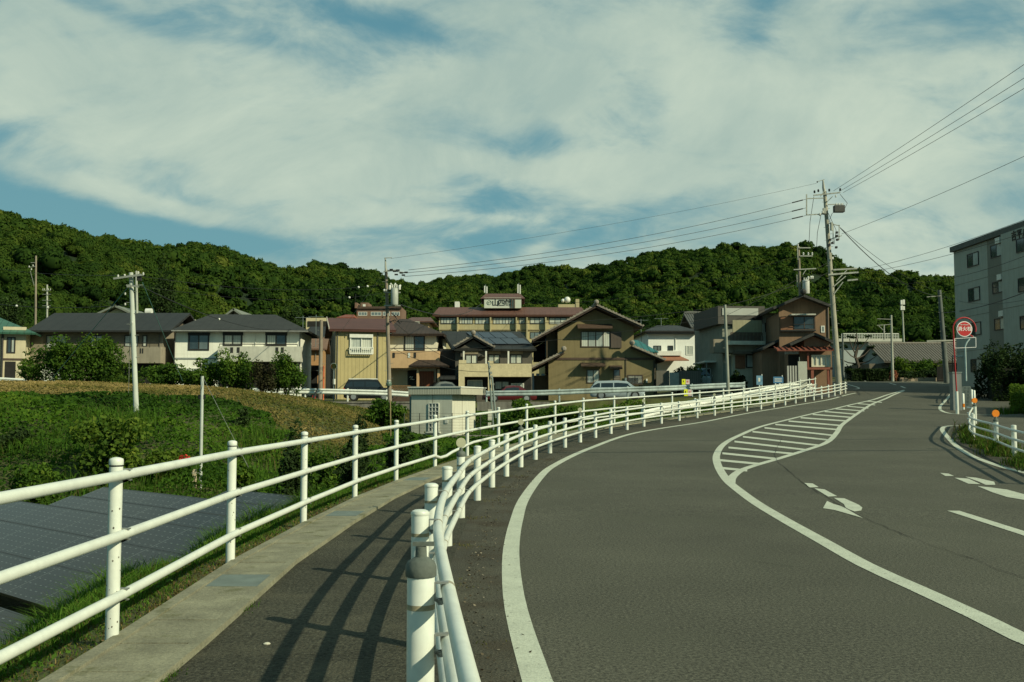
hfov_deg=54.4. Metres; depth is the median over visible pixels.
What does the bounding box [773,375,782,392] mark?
sign board
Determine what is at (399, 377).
roller door
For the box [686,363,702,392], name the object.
bush
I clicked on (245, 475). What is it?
weed bush
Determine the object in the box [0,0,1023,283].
sky
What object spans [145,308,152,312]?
water heater tank
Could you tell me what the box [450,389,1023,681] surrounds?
road
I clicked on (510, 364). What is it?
house
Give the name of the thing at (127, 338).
window
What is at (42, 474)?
weed bush
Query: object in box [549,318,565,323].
window
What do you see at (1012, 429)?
pipe guardrail
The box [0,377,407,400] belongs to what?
beam guardrail
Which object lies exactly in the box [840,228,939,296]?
overhead wire
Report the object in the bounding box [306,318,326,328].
house
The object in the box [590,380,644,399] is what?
parked car
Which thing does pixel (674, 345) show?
house
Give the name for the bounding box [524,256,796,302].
overhead wire
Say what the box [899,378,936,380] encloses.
garden wall
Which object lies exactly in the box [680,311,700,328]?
house
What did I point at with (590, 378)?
window
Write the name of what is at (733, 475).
island line
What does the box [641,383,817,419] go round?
beam guardrail
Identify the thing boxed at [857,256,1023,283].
overhead wire
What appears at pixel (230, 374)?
bush
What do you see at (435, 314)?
overhead wire
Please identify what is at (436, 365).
overhead wire
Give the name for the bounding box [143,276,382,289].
overhead wire
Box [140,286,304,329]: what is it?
overhead wire
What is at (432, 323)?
house
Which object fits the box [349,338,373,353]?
window
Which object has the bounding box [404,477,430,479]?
drain grate
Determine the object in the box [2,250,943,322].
hills
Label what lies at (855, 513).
road crack
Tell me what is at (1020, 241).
window
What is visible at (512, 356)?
window
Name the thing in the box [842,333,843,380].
utility pole
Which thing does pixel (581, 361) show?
house
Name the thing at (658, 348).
window
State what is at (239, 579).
drain grate
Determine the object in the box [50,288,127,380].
overhead wire
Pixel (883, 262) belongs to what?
overhead wire
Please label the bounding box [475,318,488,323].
window
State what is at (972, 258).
window
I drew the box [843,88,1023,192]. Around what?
overhead wire
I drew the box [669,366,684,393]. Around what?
bush
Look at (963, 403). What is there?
bollard
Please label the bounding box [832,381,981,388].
road bend
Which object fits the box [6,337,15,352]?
window
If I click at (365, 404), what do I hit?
retaining wall
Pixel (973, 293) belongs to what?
window
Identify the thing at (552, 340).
overhead wire
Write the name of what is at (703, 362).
carport
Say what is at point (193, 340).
window
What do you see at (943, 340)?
utility pole
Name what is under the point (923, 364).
bush
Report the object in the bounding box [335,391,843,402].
street
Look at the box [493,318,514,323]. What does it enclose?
window
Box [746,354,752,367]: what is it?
window
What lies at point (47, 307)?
overhead wire
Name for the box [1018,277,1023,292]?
window
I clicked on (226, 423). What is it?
overhead wire
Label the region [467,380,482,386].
window
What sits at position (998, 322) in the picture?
window
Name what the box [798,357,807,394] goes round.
board
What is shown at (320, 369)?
utility pole
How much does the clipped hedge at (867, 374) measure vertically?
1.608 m
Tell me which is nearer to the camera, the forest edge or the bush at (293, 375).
the bush at (293, 375)
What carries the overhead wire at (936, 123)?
attached to the utility pole at (838, 208)
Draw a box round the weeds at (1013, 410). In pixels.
[992,404,1021,414]
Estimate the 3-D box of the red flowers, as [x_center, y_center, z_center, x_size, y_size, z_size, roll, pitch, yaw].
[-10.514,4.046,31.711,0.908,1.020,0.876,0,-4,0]
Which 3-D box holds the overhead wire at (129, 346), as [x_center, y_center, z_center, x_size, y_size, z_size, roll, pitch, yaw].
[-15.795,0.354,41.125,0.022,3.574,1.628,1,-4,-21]
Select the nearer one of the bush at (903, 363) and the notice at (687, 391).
the notice at (687, 391)
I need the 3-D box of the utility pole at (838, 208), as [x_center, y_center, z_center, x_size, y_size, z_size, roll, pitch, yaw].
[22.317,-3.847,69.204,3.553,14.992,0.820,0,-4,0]
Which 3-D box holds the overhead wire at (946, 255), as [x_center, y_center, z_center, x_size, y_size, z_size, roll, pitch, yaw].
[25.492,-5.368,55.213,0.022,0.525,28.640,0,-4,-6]
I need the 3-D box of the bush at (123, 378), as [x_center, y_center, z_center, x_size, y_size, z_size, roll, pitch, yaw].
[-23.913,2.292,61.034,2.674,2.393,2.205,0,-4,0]
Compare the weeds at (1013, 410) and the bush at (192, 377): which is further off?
the bush at (192, 377)
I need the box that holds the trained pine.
[833,329,876,368]
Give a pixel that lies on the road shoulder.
(493, 604)
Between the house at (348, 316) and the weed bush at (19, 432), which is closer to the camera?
the weed bush at (19, 432)
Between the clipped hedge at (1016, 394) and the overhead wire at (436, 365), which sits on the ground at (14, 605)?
the clipped hedge at (1016, 394)
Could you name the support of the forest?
on the hills
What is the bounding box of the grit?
[462,457,561,681]
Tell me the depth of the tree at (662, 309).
122.15 m
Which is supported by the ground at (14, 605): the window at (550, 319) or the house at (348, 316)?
the house at (348, 316)
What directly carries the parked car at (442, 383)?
on the ground at (14, 605)
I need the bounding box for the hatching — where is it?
[720,401,881,470]
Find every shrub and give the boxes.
[63,414,152,476]
[269,418,313,504]
[331,412,379,487]
[380,427,415,470]
[409,431,439,466]
[888,370,897,380]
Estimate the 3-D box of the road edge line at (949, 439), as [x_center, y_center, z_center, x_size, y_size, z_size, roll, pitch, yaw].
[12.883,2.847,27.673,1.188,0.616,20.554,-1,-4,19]
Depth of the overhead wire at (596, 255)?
64.33 m
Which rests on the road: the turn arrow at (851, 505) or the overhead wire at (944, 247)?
the turn arrow at (851, 505)
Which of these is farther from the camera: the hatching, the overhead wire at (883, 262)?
the overhead wire at (883, 262)
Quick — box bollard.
[962,393,964,409]
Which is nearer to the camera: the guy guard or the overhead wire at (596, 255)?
the guy guard
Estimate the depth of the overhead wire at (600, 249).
64.66 m
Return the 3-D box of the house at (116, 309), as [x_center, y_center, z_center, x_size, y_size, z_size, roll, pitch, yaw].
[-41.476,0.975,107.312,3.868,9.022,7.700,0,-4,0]
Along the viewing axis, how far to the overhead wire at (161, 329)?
44.85 m
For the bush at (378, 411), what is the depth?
51.46 m
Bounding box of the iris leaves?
[138,453,289,492]
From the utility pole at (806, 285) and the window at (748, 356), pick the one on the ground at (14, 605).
the utility pole at (806, 285)
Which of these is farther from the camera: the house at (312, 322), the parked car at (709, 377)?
the house at (312, 322)
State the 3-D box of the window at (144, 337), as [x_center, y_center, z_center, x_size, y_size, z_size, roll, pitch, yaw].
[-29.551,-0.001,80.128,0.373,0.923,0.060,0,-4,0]
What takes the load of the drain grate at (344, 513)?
in the gutter cover
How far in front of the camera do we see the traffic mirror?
74.01 m
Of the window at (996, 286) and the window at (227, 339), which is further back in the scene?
the window at (227, 339)
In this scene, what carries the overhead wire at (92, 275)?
attached to the utility pole at (130, 286)
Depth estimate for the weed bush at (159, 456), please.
31.03 m
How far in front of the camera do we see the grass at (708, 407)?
47.99 m
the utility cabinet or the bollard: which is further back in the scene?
the bollard
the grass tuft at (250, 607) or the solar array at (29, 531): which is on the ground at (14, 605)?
the solar array at (29, 531)
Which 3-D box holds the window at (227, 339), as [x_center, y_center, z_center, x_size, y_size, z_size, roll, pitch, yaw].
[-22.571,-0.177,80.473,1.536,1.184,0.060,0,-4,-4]
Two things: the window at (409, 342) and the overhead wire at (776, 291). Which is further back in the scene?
the window at (409, 342)
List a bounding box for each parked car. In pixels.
[343,378,393,400]
[428,381,455,386]
[482,385,536,401]
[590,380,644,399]
[698,368,712,383]
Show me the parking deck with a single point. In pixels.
(848, 357)
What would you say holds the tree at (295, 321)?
on the ground at (14, 605)
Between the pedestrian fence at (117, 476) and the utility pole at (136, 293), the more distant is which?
the utility pole at (136, 293)
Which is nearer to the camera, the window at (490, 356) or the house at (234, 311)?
the window at (490, 356)
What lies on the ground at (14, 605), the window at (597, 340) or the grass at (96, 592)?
the grass at (96, 592)
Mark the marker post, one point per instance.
(194, 472)
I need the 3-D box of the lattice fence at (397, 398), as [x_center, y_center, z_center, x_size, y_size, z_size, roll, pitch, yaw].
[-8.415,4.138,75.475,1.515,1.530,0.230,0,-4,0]
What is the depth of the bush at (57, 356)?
59.72 m
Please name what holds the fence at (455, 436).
on the ground at (14, 605)
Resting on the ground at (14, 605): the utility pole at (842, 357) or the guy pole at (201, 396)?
the guy pole at (201, 396)
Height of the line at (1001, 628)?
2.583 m
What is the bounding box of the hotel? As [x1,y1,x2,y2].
[432,284,582,375]
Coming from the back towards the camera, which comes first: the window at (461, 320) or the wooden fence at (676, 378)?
the window at (461, 320)
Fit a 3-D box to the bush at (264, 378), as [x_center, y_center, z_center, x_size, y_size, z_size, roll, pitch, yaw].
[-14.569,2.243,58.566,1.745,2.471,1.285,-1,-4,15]
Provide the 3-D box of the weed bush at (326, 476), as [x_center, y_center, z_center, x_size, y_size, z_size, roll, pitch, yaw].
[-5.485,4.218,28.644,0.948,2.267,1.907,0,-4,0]
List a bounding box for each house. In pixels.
[0,318,41,378]
[28,313,194,383]
[97,305,143,312]
[171,314,318,396]
[226,308,251,314]
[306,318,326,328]
[307,327,330,388]
[311,337,329,388]
[325,317,395,399]
[336,315,356,317]
[390,319,450,391]
[409,317,437,327]
[439,330,536,401]
[531,299,665,400]
[634,325,694,385]
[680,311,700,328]
[694,306,777,391]
[752,289,833,392]
[844,342,956,379]
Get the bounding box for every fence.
[0,377,815,664]
[391,385,410,400]
[404,413,496,437]
[656,371,700,385]
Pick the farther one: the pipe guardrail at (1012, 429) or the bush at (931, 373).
the bush at (931, 373)
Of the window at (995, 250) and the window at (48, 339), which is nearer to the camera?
the window at (995, 250)
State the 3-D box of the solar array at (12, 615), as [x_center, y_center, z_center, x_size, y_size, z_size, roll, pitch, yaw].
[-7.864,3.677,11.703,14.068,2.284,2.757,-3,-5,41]
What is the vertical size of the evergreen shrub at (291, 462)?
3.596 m
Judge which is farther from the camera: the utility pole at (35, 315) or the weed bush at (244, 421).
the utility pole at (35, 315)
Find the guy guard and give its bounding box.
[390,400,390,436]
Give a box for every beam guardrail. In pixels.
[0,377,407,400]
[485,381,744,401]
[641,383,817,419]
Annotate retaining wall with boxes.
[331,401,409,408]
[477,402,549,410]
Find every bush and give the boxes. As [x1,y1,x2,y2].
[0,425,33,454]
[8,461,64,504]
[15,359,43,380]
[18,332,98,380]
[76,331,130,381]
[105,360,144,382]
[139,360,189,384]
[144,446,179,483]
[170,403,185,410]
[171,357,221,385]
[213,347,257,390]
[225,406,252,427]
[225,461,256,491]
[247,359,278,391]
[265,349,307,396]
[307,449,338,494]
[363,397,407,431]
[500,398,551,434]
[541,405,612,426]
[597,398,655,419]
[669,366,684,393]
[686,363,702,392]
[729,370,747,392]
[844,359,863,373]
[889,356,915,377]
[897,369,926,380]
[909,358,933,372]
[920,367,936,377]
[933,359,942,367]
[977,348,1019,392]
[1007,349,1023,384]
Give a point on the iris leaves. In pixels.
(262, 474)
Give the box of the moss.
[396,442,588,649]
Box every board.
[756,374,762,387]
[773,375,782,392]
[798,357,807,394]
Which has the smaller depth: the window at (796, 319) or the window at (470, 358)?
the window at (796, 319)
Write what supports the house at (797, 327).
on the ground at (14, 605)
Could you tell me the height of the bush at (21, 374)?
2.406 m
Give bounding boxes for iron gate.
[936,364,954,381]
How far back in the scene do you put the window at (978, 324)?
81.40 m
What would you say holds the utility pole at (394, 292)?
on the ground at (14, 605)
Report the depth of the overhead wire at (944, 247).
57.85 m
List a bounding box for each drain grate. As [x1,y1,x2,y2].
[206,574,270,585]
[325,511,363,515]
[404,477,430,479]
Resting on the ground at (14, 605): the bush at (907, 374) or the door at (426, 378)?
the bush at (907, 374)
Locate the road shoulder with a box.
[450,395,842,681]
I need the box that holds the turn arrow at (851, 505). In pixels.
[805,483,861,517]
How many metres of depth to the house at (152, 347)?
80.18 m
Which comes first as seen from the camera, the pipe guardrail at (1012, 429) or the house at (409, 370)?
the pipe guardrail at (1012, 429)
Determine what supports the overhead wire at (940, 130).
attached to the utility pole at (838, 208)
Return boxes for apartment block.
[950,221,1023,387]
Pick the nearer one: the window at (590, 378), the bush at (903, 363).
the window at (590, 378)
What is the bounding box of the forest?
[0,209,954,330]
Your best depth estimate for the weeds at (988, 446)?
24.65 m
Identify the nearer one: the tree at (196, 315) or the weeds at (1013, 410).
the weeds at (1013, 410)
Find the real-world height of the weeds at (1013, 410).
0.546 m
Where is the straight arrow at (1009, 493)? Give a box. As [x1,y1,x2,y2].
[941,473,1023,499]
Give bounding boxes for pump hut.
[407,386,485,434]
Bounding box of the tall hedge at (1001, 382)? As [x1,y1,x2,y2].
[972,339,1023,400]
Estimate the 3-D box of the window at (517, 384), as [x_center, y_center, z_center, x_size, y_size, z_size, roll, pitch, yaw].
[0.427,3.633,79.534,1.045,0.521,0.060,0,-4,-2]
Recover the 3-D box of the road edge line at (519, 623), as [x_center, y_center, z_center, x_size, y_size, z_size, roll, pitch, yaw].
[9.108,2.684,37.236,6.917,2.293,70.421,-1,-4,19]
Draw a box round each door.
[311,371,317,387]
[392,370,407,387]
[419,371,433,386]
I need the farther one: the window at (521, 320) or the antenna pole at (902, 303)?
the window at (521, 320)
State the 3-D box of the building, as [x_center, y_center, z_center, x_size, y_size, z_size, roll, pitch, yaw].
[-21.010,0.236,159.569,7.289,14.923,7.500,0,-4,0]
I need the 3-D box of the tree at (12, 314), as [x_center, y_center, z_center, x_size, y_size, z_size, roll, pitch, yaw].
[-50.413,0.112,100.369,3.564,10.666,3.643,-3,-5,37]
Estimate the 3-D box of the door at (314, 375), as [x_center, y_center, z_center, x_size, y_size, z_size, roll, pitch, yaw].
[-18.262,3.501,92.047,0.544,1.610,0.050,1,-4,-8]
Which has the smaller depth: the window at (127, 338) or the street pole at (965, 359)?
the street pole at (965, 359)
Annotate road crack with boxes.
[635,438,1015,574]
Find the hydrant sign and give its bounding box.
[952,317,976,413]
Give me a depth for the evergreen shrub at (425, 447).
26.68 m
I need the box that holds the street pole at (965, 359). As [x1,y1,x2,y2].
[964,336,973,380]
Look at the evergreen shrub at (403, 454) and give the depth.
24.65 m
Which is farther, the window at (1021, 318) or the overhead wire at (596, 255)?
the window at (1021, 318)
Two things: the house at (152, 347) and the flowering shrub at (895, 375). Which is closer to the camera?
the house at (152, 347)
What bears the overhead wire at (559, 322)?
attached to the utility pole at (726, 353)
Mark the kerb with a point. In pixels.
(191, 649)
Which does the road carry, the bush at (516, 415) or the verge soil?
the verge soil
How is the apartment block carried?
on the ground at (14, 605)
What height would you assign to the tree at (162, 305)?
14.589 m
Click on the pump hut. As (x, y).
(445, 399)
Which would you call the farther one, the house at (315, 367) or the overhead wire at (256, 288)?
the house at (315, 367)
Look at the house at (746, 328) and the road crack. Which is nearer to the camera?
the road crack
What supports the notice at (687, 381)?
attached to the beam guardrail at (627, 389)
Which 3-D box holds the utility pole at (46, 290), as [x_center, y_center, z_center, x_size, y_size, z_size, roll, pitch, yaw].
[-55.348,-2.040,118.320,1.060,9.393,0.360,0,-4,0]
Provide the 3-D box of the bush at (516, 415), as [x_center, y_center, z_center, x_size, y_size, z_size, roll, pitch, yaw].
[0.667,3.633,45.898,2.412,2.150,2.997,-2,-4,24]
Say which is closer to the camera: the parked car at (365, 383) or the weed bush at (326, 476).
the weed bush at (326, 476)
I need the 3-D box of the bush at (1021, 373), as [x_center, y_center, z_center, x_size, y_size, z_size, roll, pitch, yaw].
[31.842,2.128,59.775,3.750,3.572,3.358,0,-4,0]
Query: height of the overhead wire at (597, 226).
6.665 m
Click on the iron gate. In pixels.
(939, 369)
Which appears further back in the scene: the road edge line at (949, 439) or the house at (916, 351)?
the house at (916, 351)
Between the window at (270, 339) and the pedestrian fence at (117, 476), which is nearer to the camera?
the pedestrian fence at (117, 476)
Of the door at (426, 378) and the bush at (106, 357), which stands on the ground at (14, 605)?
the bush at (106, 357)
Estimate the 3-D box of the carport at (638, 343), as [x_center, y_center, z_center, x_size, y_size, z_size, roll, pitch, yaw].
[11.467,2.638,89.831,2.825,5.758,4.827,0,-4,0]
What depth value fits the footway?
6.83 m
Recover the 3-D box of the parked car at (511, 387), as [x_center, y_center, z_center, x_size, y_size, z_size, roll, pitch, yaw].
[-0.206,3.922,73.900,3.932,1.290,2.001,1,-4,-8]
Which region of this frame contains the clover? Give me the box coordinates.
[0,452,470,681]
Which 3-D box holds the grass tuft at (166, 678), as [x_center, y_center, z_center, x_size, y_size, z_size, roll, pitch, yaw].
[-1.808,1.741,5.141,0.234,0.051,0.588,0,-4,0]
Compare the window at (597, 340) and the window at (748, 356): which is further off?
the window at (597, 340)
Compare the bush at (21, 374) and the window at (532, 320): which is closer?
the bush at (21, 374)
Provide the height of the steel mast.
3.863 m
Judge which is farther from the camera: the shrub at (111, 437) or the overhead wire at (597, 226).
the overhead wire at (597, 226)
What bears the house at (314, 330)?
on the ground at (14, 605)
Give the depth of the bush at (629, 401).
55.05 m
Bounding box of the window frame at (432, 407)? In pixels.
[428,403,438,431]
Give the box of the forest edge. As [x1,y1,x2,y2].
[0,217,956,371]
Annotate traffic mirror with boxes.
[330,363,336,400]
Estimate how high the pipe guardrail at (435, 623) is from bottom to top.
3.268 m
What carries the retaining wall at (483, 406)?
on the ground at (14, 605)
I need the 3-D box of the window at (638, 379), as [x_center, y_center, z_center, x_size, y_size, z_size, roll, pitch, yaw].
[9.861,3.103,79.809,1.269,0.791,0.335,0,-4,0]
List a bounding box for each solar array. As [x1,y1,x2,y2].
[0,487,298,616]
[0,607,35,645]
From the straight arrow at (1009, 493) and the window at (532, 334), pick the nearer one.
the straight arrow at (1009, 493)
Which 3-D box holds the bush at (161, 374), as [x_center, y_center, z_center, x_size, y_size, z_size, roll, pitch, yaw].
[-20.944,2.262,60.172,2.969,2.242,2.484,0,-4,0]
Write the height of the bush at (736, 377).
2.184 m
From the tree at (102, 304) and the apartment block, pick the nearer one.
the apartment block
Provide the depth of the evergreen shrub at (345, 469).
22.72 m
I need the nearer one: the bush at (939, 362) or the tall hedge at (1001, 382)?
the tall hedge at (1001, 382)
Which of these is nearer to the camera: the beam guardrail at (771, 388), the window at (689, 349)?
the beam guardrail at (771, 388)
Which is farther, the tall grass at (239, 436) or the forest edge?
the forest edge
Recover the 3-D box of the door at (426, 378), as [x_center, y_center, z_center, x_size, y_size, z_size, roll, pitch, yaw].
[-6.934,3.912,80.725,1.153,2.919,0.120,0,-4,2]
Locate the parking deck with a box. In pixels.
[830,333,901,376]
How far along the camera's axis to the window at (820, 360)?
69.44 m
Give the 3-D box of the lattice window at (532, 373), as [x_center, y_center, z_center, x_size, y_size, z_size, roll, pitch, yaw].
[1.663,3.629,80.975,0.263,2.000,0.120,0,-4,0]
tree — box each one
[0,290,29,325]
[88,283,115,312]
[149,251,178,312]
[182,299,205,319]
[278,300,303,327]
[646,299,682,327]
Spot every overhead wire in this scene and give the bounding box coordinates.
[1,304,122,308]
[3,269,127,275]
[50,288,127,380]
[128,305,130,392]
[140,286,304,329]
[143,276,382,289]
[143,284,182,380]
[143,286,380,299]
[203,378,248,467]
[391,183,815,258]
[393,348,476,371]
[395,316,721,353]
[399,306,721,323]
[400,304,477,315]
[404,215,805,276]
[408,208,803,272]
[411,199,804,269]
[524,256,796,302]
[726,273,826,305]
[835,65,1022,189]
[839,78,1023,191]
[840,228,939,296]
[841,228,937,291]
[842,156,1023,233]
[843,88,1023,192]
[857,220,1022,270]
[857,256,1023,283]
[858,233,1022,273]
[943,292,1023,312]
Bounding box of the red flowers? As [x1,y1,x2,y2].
[173,454,196,475]
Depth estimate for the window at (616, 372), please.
79.96 m
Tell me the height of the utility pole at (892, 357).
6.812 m
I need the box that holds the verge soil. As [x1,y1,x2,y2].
[947,427,1023,470]
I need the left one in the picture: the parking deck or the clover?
the clover
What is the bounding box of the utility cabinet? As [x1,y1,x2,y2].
[948,372,961,409]
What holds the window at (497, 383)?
in the house at (510, 364)
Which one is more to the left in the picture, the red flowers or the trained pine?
the red flowers
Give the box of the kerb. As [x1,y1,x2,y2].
[38,395,803,681]
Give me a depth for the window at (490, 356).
79.65 m
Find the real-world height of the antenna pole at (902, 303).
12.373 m
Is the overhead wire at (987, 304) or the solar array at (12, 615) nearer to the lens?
the solar array at (12, 615)
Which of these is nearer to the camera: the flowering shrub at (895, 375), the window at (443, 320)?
the flowering shrub at (895, 375)
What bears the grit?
on the road shoulder
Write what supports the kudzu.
on the ground at (14, 605)
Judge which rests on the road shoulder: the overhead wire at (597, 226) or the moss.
the moss
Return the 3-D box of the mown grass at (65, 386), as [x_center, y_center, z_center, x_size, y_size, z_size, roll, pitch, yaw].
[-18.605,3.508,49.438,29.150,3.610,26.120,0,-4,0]
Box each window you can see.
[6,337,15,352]
[40,369,59,380]
[46,335,66,347]
[90,335,102,345]
[124,335,138,346]
[142,335,146,346]
[188,335,208,350]
[223,335,242,345]
[265,335,286,345]
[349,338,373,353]
[358,312,366,315]
[371,312,380,315]
[404,336,424,350]
[441,318,455,323]
[459,318,472,322]
[465,354,477,363]
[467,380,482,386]
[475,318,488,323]
[488,354,499,363]
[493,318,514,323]
[495,381,508,389]
[510,354,521,363]
[511,383,523,387]
[519,318,524,322]
[530,318,543,323]
[530,332,542,338]
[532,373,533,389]
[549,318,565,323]
[581,331,610,346]
[587,370,599,382]
[613,369,619,379]
[627,375,642,384]
[654,346,660,350]
[686,346,692,354]
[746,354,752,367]
[793,316,815,329]
[811,355,830,366]
[967,251,978,267]
[968,286,979,302]
[969,321,981,335]
[970,358,982,371]
[990,243,1000,258]
[992,280,1001,293]
[994,317,1003,330]
[1016,237,1023,252]
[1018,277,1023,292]
[1019,315,1023,329]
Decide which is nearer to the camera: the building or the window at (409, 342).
the window at (409, 342)
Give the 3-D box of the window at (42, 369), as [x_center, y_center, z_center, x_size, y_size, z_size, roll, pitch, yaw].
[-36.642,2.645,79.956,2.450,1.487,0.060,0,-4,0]
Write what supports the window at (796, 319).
in the house at (797, 327)
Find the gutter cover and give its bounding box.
[62,395,808,681]
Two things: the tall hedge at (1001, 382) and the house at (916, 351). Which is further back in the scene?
the house at (916, 351)
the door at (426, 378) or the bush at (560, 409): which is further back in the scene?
the door at (426, 378)
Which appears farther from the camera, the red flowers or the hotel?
the hotel
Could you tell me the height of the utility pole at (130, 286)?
7.472 m
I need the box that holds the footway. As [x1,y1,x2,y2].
[165,397,828,681]
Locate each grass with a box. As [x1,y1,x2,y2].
[0,380,408,457]
[0,396,377,504]
[0,437,503,681]
[515,393,798,442]
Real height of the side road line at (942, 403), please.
1.465 m
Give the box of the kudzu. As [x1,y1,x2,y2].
[0,390,753,500]
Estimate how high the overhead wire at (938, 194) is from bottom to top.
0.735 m
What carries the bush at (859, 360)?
on the ground at (14, 605)
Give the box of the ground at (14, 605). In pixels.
[0,377,890,681]
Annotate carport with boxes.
[634,340,657,393]
[693,361,716,391]
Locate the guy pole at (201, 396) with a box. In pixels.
[198,376,205,488]
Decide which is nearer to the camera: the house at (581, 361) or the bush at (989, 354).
the bush at (989, 354)
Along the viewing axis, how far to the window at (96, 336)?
80.12 m
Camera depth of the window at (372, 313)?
156.56 m
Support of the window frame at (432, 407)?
in the pump hut
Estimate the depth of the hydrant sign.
47.10 m
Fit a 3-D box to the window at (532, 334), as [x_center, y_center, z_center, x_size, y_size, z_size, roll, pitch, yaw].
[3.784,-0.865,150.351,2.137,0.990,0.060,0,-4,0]
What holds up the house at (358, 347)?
on the ground at (14, 605)
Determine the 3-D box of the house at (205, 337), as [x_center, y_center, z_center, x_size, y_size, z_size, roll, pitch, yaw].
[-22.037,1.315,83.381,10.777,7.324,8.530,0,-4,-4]
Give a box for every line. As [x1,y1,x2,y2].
[502,393,853,681]
[713,390,1023,644]
[725,391,902,483]
[938,394,979,414]
[940,425,1023,472]
[950,511,1023,534]
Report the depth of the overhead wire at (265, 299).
47.76 m
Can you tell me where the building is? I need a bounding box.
[355,294,405,323]
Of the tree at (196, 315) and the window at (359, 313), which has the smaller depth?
the tree at (196, 315)
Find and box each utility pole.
[28,256,36,324]
[42,285,50,317]
[113,271,143,411]
[134,271,137,312]
[316,320,323,399]
[379,257,407,401]
[724,305,729,394]
[793,244,815,294]
[806,179,858,392]
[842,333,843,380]
[877,315,893,380]
[926,290,955,382]
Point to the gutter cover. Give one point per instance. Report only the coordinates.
(143, 653)
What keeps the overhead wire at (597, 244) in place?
attached to the utility pole at (838, 208)
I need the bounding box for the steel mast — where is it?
[488,362,496,429]
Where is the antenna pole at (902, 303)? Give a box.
[900,300,904,341]
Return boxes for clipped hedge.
[846,368,888,380]
[1008,383,1023,413]
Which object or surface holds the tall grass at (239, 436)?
on the ground at (14, 605)
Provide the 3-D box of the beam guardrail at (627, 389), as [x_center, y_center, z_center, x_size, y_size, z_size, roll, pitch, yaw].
[6.927,3.658,64.615,17.288,2.144,0.892,0,-4,-7]
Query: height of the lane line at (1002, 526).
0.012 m
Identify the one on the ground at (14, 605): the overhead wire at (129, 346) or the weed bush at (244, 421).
the weed bush at (244, 421)
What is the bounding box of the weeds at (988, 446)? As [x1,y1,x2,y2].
[947,420,1023,471]
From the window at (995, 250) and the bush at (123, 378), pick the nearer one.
the bush at (123, 378)
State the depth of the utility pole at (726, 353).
63.52 m
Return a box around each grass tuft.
[161,666,188,681]
[244,599,260,613]
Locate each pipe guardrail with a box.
[405,382,846,681]
[967,398,1023,455]
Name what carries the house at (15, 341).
on the ground at (14, 605)
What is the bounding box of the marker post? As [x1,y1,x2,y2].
[192,469,196,485]
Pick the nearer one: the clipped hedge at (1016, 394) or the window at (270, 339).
the clipped hedge at (1016, 394)
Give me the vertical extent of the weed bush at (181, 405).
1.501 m
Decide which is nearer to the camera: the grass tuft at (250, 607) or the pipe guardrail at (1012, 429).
the grass tuft at (250, 607)
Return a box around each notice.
[682,379,689,384]
[684,389,691,395]

